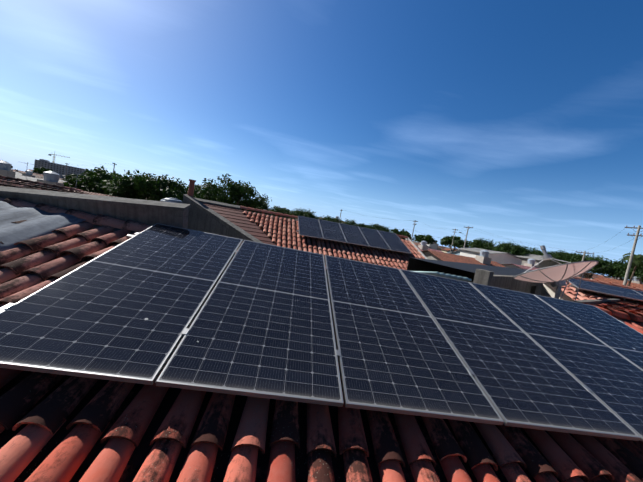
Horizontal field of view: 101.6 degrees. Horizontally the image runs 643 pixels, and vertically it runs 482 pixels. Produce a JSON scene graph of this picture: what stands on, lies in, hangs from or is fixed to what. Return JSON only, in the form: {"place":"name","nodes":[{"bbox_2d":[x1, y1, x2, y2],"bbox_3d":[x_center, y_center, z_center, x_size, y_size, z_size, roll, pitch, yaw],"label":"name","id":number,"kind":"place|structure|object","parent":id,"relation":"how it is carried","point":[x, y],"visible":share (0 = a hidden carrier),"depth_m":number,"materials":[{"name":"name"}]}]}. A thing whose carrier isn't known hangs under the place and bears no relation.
{"place":"outdoors","nodes":[
{"label":"outdoors","id":0,"kind":"place"},
{"bbox_2d":[0,160,36,180],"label":"house","id":1,"kind":"structure","parent":0,"point":[5,166],"depth_m":25.09,"materials":[{"name":"paint"}]},
{"bbox_2d":[22,170,34,177],"bbox_3d":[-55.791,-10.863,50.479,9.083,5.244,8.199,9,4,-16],"label":"water tank","id":2,"kind":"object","parent":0,"point":[29,173],"depth_m":49.18,"materials":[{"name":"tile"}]},
{"bbox_2d":[15,174,80,189],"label":"roof","id":3,"kind":"structure","parent":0,"point":[34,178],"depth_m":34.47,"materials":[{"name":"paint"}]},
{"bbox_2d":[34,159,85,177],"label":"apartment block","id":4,"kind":"structure","parent":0,"point":[60,169],"depth_m":426.91,"materials":[{"name":"grey concrete"}]},
{"bbox_2d":[13,171,122,197],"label":"house","id":5,"kind":"structure","parent":0,"point":[52,177],"depth_m":21.80,"materials":[{"name":"paint"}]},
{"bbox_2d":[0,186,642,323],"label":"parapet wall","id":6,"kind":"structure","parent":0,"point":[149,212],"depth_m":3.58,"materials":[{"name":"concrete"}]},
{"bbox_2d":[0,197,150,231],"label":"ridge caps","id":7,"kind":"object","parent":6,"relation":"on","point":[104,220],"visible":0.83,"depth_m":3.46,"materials":[{"name":"tile"}]},
{"bbox_2d":[583,303,642,321],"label":"ridge caps","id":8,"kind":"object","parent":6,"relation":"on","point":[625,315],"visible":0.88,"depth_m":4.56,"materials":[{"name":"tile"}]},
{"bbox_2d":[0,0,642,279],"label":"sky","id":9,"kind":"structure","parent":0,"point":[520,121],"materials":[{"name":"blue"}]},
{"bbox_2d":[420,242,438,249],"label":"house","id":10,"kind":"structure","parent":0,"point":[434,246],"depth_m":183.25,"materials":[{"name":"tile"}]},
{"bbox_2d":[418,241,441,251],"bbox_3d":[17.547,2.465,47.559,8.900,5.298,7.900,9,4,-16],"label":"water tank","id":11,"kind":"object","parent":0,"point":[422,246],"depth_m":46.24,"materials":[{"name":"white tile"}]},
{"bbox_2d":[441,247,455,252],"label":"house","id":12,"kind":"structure","parent":0,"point":[445,250],"depth_m":125.35,"materials":[{"name":"tile"}]},
{"bbox_2d":[421,250,504,266],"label":"house","id":13,"kind":"structure","parent":0,"point":[482,259],"depth_m":32.21,"materials":[{"name":"tile"}]},
{"bbox_2d":[457,248,526,264],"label":"white house","id":14,"kind":"structure","parent":0,"point":[501,257],"depth_m":46.60,"materials":[{"name":"paint"}]},
{"bbox_2d":[501,258,539,269],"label":"house","id":15,"kind":"structure","parent":0,"point":[530,264],"depth_m":38.54,"materials":[{"name":"white paint"}]},
{"bbox_2d":[622,253,642,285],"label":"tree","id":16,"kind":"object","parent":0,"point":[637,261],"visible":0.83,"depth_m":44.71,"materials":[{"name":"green plant"}]},
{"label":"ground","id":17,"kind":"structure","parent":0,"visible":0},
{"bbox_2d":[32,167,55,173],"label":"tree","id":18,"kind":"object","parent":17,"relation":"on","point":[40,170],"visible":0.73,"depth_m":162.83,"materials":[{"name":"green plant"}]},
{"bbox_2d":[33,175,63,180],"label":"house","id":19,"kind":"structure","parent":17,"relation":"on","point":[39,177],"depth_m":82.09,"materials":[{"name":"paint"}]},
{"bbox_2d":[62,174,81,179],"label":"tree","id":20,"kind":"object","parent":17,"relation":"on","point":[72,175],"visible":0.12,"depth_m":121.85,"materials":[{"name":"green plant"}]},
{"bbox_2d":[58,174,108,194],"bbox_3d":[-25.703,-4.399,29.019,5.560,6.243,5.389,10,4,-7],"label":"tree","id":21,"kind":"object","parent":17,"relation":"on","point":[90,183],"visible":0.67,"depth_m":27.72,"materials":[{"name":"green plant"}]},
{"bbox_2d":[81,166,118,179],"bbox_3d":[-27.093,-5.537,32.831,6.755,7.533,5.891,12,4,24],"label":"tree","id":22,"kind":"object","parent":17,"relation":"on","point":[98,172],"visible":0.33,"depth_m":30.68,"materials":[{"name":"green plant"}]},
{"bbox_2d":[99,177,157,200],"bbox_3d":[-21.950,-3.884,29.942,6.601,6.459,6.129,12,4,32],"label":"tree","id":23,"kind":"object","parent":17,"relation":"on","point":[136,195],"visible":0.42,"depth_m":28.00,"materials":[{"name":"green plant"}]},
{"bbox_2d":[105,169,206,201],"bbox_3d":[-17.533,-3.404,27.381,9.032,7.391,6.646,11,4,16],"label":"tree","id":24,"kind":"object","parent":17,"relation":"on","point":[158,188],"visible":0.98,"depth_m":26.04,"materials":[{"name":"green plant"}]},
{"bbox_2d":[160,198,182,202],"bbox_3d":[-7.254,0.439,12.272,1.400,4.926,1.400,10,4,-7],"label":"water tank","id":25,"kind":"object","parent":17,"relation":"on","point":[174,200],"visible":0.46,"depth_m":11.80,"materials":[{"name":"white plastic"}]},
{"bbox_2d":[184,182,235,203],"bbox_3d":[-15.725,-3.856,35.309,8.009,7.917,7.390,10,4,-7],"label":"tree","id":26,"kind":"object","parent":17,"relation":"on","point":[225,200],"visible":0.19,"depth_m":33.47,"materials":[{"name":"green plant"}]},
{"bbox_2d":[183,198,244,245],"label":"walls","id":27,"kind":"structure","parent":17,"relation":"on","point":[200,220],"depth_m":11.33,"materials":[{"name":"concrete"}]},
{"bbox_2d":[183,194,426,258],"bbox_3d":[-0.417,0.506,10.501,11.707,0.500,7.140,9,26,-12],"label":"masonry","id":28,"kind":"object","parent":27,"relation":"attached to","point":[236,229],"visible":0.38,"depth_m":11.26,"materials":[{"name":"concrete"}]},
{"bbox_2d":[187,179,195,196],"bbox_3d":[-6.074,-2.400,12.232,0.290,0.900,0.290,10,4,-7],"label":"chimney","id":29,"kind":"object","parent":28,"relation":"on","point":[191,188],"visible":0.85,"depth_m":12.13,"materials":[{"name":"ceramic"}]},
{"bbox_2d":[240,206,407,238],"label":"ridge caps","id":30,"kind":"object","parent":28,"relation":"attached to","point":[271,212],"visible":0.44,"depth_m":13.10,"materials":[{"name":"tile"}]},
{"bbox_2d":[201,202,424,269],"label":"tiles","id":31,"kind":"object","parent":27,"relation":"on","point":[395,259],"depth_m":11.65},
{"bbox_2d":[295,216,411,253],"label":"pv frames","id":32,"kind":"object","parent":31,"relation":"on","point":[298,231],"visible":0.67,"depth_m":12.08,"materials":[{"name":"silver metal"}]},
{"bbox_2d":[298,216,410,252],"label":"solar panels","id":33,"kind":"object","parent":32,"relation":"in","point":[308,226],"visible":1,"depth_m":12.64,"materials":[{"name":"blue glass"}]},
{"bbox_2d":[242,210,421,266],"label":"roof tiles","id":34,"kind":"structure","parent":27,"relation":"on","point":[287,224],"depth_m":11.78,"materials":[{"name":"brown"}]},
{"bbox_2d":[193,174,271,213],"bbox_3d":[-11.457,-3.511,33.289,8.646,8.993,9.419,13,5,42],"label":"tree","id":35,"kind":"object","parent":17,"relation":"on","point":[238,193],"visible":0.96,"depth_m":31.31,"materials":[{"name":"green plant"}]},
{"bbox_2d":[233,202,273,214],"bbox_3d":[-10.733,-2.701,38.384,6.850,7.033,5.466,10,4,-7],"label":"tree","id":36,"kind":"object","parent":17,"relation":"on","point":[239,204],"visible":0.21,"depth_m":37.07,"materials":[{"name":"green plant"}]},
{"bbox_2d":[268,205,290,217],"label":"tree","id":37,"kind":"object","parent":17,"relation":"on","point":[278,209],"visible":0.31,"depth_m":68.82,"materials":[{"name":"green plant"}]},
{"bbox_2d":[288,207,318,219],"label":"tree","id":38,"kind":"object","parent":17,"relation":"on","point":[297,212],"visible":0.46,"depth_m":60.30,"materials":[{"name":"green plant"}]},
{"bbox_2d":[319,215,344,223],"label":"tree","id":39,"kind":"object","parent":17,"relation":"on","point":[331,219],"visible":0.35,"depth_m":73.56,"materials":[{"name":"green plant"}]},
{"bbox_2d":[343,218,373,228],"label":"tree","id":40,"kind":"object","parent":17,"relation":"on","point":[351,222],"visible":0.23,"depth_m":65.28,"materials":[{"name":"green plant"}]},
{"bbox_2d":[369,224,391,231],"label":"tree","id":41,"kind":"object","parent":17,"relation":"on","point":[378,227],"visible":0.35,"depth_m":78.19,"materials":[{"name":"green plant"}]},
{"bbox_2d":[391,228,414,241],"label":"tree","id":42,"kind":"object","parent":17,"relation":"on","point":[402,232],"visible":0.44,"depth_m":87.00,"materials":[{"name":"green plant"}]},
{"bbox_2d":[413,234,437,244],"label":"tree","id":43,"kind":"object","parent":17,"relation":"on","point":[428,239],"visible":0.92,"depth_m":116.59,"materials":[{"name":"green plant"}]},
{"bbox_2d":[451,250,459,254],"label":"house","id":44,"kind":"structure","parent":17,"relation":"on","point":[456,252],"depth_m":81.07,"materials":[{"name":"paint"}]},
{"bbox_2d":[441,235,470,251],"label":"tree","id":45,"kind":"object","parent":17,"relation":"on","point":[458,242],"visible":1,"depth_m":86.82,"materials":[{"name":"green plant"}]},
{"bbox_2d":[459,226,472,247],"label":"utility pole","id":46,"kind":"object","parent":17,"relation":"on","point":[468,227],"visible":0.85,"depth_m":50.83,"materials":[{"name":"concrete"}]},
{"bbox_2d":[407,257,542,294],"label":"yard wall","id":47,"kind":"structure","parent":17,"relation":"on","point":[497,276],"depth_m":9.44,"materials":[{"name":"concrete"}]},
{"bbox_3d":[2.186,1.080,5.759,9.000,1.678,2.487,11,21,-7],"label":"main roof","id":48,"kind":"object","parent":47,"relation":"attached to","visible":0},
{"bbox_2d":[413,271,471,280],"bbox_3d":[2.779,0.935,7.186,1.034,0.571,2.210,9,4,-15],"label":"roof edge","id":49,"kind":"object","parent":48,"relation":"attached to","point":[461,278],"visible":0.35,"depth_m":6.17,"materials":[{"name":"teal"}]},
{"bbox_2d":[467,238,496,249],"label":"tree","id":50,"kind":"object","parent":17,"relation":"on","point":[481,243],"visible":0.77,"depth_m":77.23,"materials":[{"name":"green plant"}]},
{"bbox_2d":[491,241,540,255],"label":"tree","id":51,"kind":"object","parent":17,"relation":"on","point":[514,249],"visible":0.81,"depth_m":64.60,"materials":[{"name":"green plant"}]},
{"bbox_2d":[522,246,543,255],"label":"tree","id":52,"kind":"object","parent":17,"relation":"on","point":[539,251],"visible":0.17,"depth_m":68.27,"materials":[{"name":"green plant"}]},
{"bbox_2d":[515,248,561,267],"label":"house","id":53,"kind":"structure","parent":17,"relation":"on","point":[545,263],"depth_m":59.49,"materials":[{"name":"paint"}]},
{"bbox_2d":[540,284,563,299],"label":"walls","id":54,"kind":"structure","parent":17,"relation":"on","point":[546,291],"depth_m":9.69,"materials":[{"name":"paint"}]},
{"bbox_2d":[545,283,572,300],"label":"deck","id":55,"kind":"structure","parent":54,"relation":"on","point":[566,297],"depth_m":8.68,"materials":[{"name":"grey concrete"}]},
{"bbox_2d":[573,299,620,303],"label":"roof deck","id":56,"kind":"structure","parent":55,"relation":"on","point":[594,301],"depth_m":5.71,"materials":[{"name":"grey"}]},
{"bbox_2d":[591,301,642,322],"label":"roof tiles","id":57,"kind":"object","parent":56,"relation":"on","point":[628,307],"visible":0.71,"depth_m":5.74,"materials":[{"name":"ceramic"}]},
{"bbox_2d":[561,282,642,304],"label":"tiles","id":58,"kind":"object","parent":55,"relation":"on","point":[569,291],"visible":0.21,"depth_m":8.54,"materials":[{"name":"tile"}]},
{"bbox_2d":[566,278,642,300],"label":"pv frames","id":59,"kind":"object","parent":58,"relation":"on","point":[576,287],"visible":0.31,"depth_m":8.49,"materials":[{"name":"silver metal"}]},
{"bbox_2d":[569,278,642,299],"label":"solar panels","id":60,"kind":"object","parent":59,"relation":"in","point":[614,290],"visible":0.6,"depth_m":8.75,"materials":[{"name":"blue glass"}]},
{"bbox_2d":[574,277,642,290],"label":"ridge caps","id":61,"kind":"object","parent":58,"relation":"on","point":[612,284],"visible":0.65,"depth_m":9.53,"materials":[{"name":"tile"}]},
{"bbox_2d":[513,245,598,299],"bbox_3d":[5.987,2.854,7.331,1.788,5.470,1.646,10,4,-7],"label":"satellite dish frame","id":62,"kind":"object","parent":17,"relation":"on","point":[560,282],"visible":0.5,"depth_m":7.03,"materials":[{"name":"grey metal"}]},
{"bbox_2d":[515,262,596,282],"bbox_3d":[6.352,0.823,7.202,1.757,0.889,1.615,10,4,-7],"label":"satellite dish","id":63,"kind":"object","parent":62,"relation":"attached to","point":[556,273],"visible":0.79,"depth_m":6.73,"materials":[{"name":"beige metal"}]},
{"bbox_2d":[539,250,585,263],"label":"tree","id":64,"kind":"object","parent":17,"relation":"on","point":[561,255],"visible":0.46,"depth_m":58.90,"materials":[{"name":"green plant"}]},
{"bbox_2d":[575,250,593,276],"bbox_3d":[34.130,5.219,34.911,0.298,7.900,1.998,9,4,-23],"label":"utility pole","id":65,"kind":"object","parent":17,"relation":"on","point":[584,252],"visible":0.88,"depth_m":34.66,"materials":[{"name":"concrete"}]},
{"bbox_2d":[67,163,632,269],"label":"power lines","id":66,"kind":"object","parent":65,"relation":"attached to","point":[481,230],"visible":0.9,"depth_m":46.30,"materials":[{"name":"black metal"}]},
{"bbox_2d":[562,255,612,276],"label":"tree","id":67,"kind":"object","parent":17,"relation":"on","point":[596,259],"visible":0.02,"depth_m":61.04,"materials":[{"name":"green plant"}]},
{"bbox_2d":[564,253,623,278],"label":"tree","id":68,"kind":"object","parent":17,"relation":"on","point":[602,263],"visible":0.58,"depth_m":52.77,"materials":[{"name":"green plant"}]},
{"bbox_2d":[595,259,632,280],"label":"tree","id":69,"kind":"object","parent":17,"relation":"on","point":[620,264],"visible":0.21,"depth_m":56.12,"materials":[{"name":"green plant"}]},
{"bbox_2d":[592,276,642,288],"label":"tiled roof","id":70,"kind":"structure","parent":17,"relation":"on","point":[635,282],"depth_m":47.48,"materials":[{"name":"tile"}]},
{"bbox_2d":[610,261,642,281],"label":"tree","id":71,"kind":"object","parent":17,"relation":"on","point":[622,272],"visible":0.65,"depth_m":49.23,"materials":[{"name":"green plant"}]},
{"bbox_2d":[623,225,642,284],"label":"utility pole","id":72,"kind":"object","parent":17,"relation":"on","point":[638,228],"visible":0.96,"depth_m":25.79,"materials":[{"name":"concrete"}]},
{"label":"walls","id":73,"kind":"object","parent":17,"relation":"on","visible":0},
{"bbox_2d":[0,178,87,193],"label":"tiles","id":74,"kind":"object","parent":73,"relation":"on","point":[9,183],"visible":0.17,"depth_m":11.74,"materials":[{"name":"tile"}]},
{"bbox_2d":[0,175,82,191],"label":"ridge caps","id":75,"kind":"object","parent":74,"relation":"on","point":[37,182],"visible":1,"depth_m":12.03,"materials":[{"name":"tile"}]},
{"bbox_3d":[0.761,1.440,1.916,12.600,0.050,4.700,11,21,-7],"label":"roof deck","id":76,"kind":"object","parent":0,"visible":0},
{"bbox_2d":[0,220,139,306],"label":"roof tiles","id":77,"kind":"object","parent":76,"relation":"on","point":[31,266],"visible":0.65,"depth_m":2.64,"materials":[{"name":"ceramic"}]},
{"bbox_2d":[0,201,85,251],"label":"corrugated roof sheet","id":78,"kind":"object","parent":77,"relation":"on","point":[38,222],"visible":0.85,"depth_m":3.03,"materials":[{"name":"grey metal"}]},
{"bbox_2d":[0,250,642,481],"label":"roof tiles","id":79,"kind":"object","parent":76,"relation":"on","point":[59,428],"visible":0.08,"depth_m":1.55,"materials":[{"name":"ceramic"}]},
{"bbox_2d":[0,223,642,440],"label":"pv frames","id":80,"kind":"object","parent":79,"relation":"on","point":[111,377],"visible":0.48,"depth_m":1.81,"materials":[{"name":"silver metal"}]},
{"bbox_2d":[0,224,642,435],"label":"solar panels","id":81,"kind":"object","parent":80,"relation":"in","point":[263,322],"visible":1,"depth_m":2.26,"materials":[{"name":"blue glass"}]}
]}

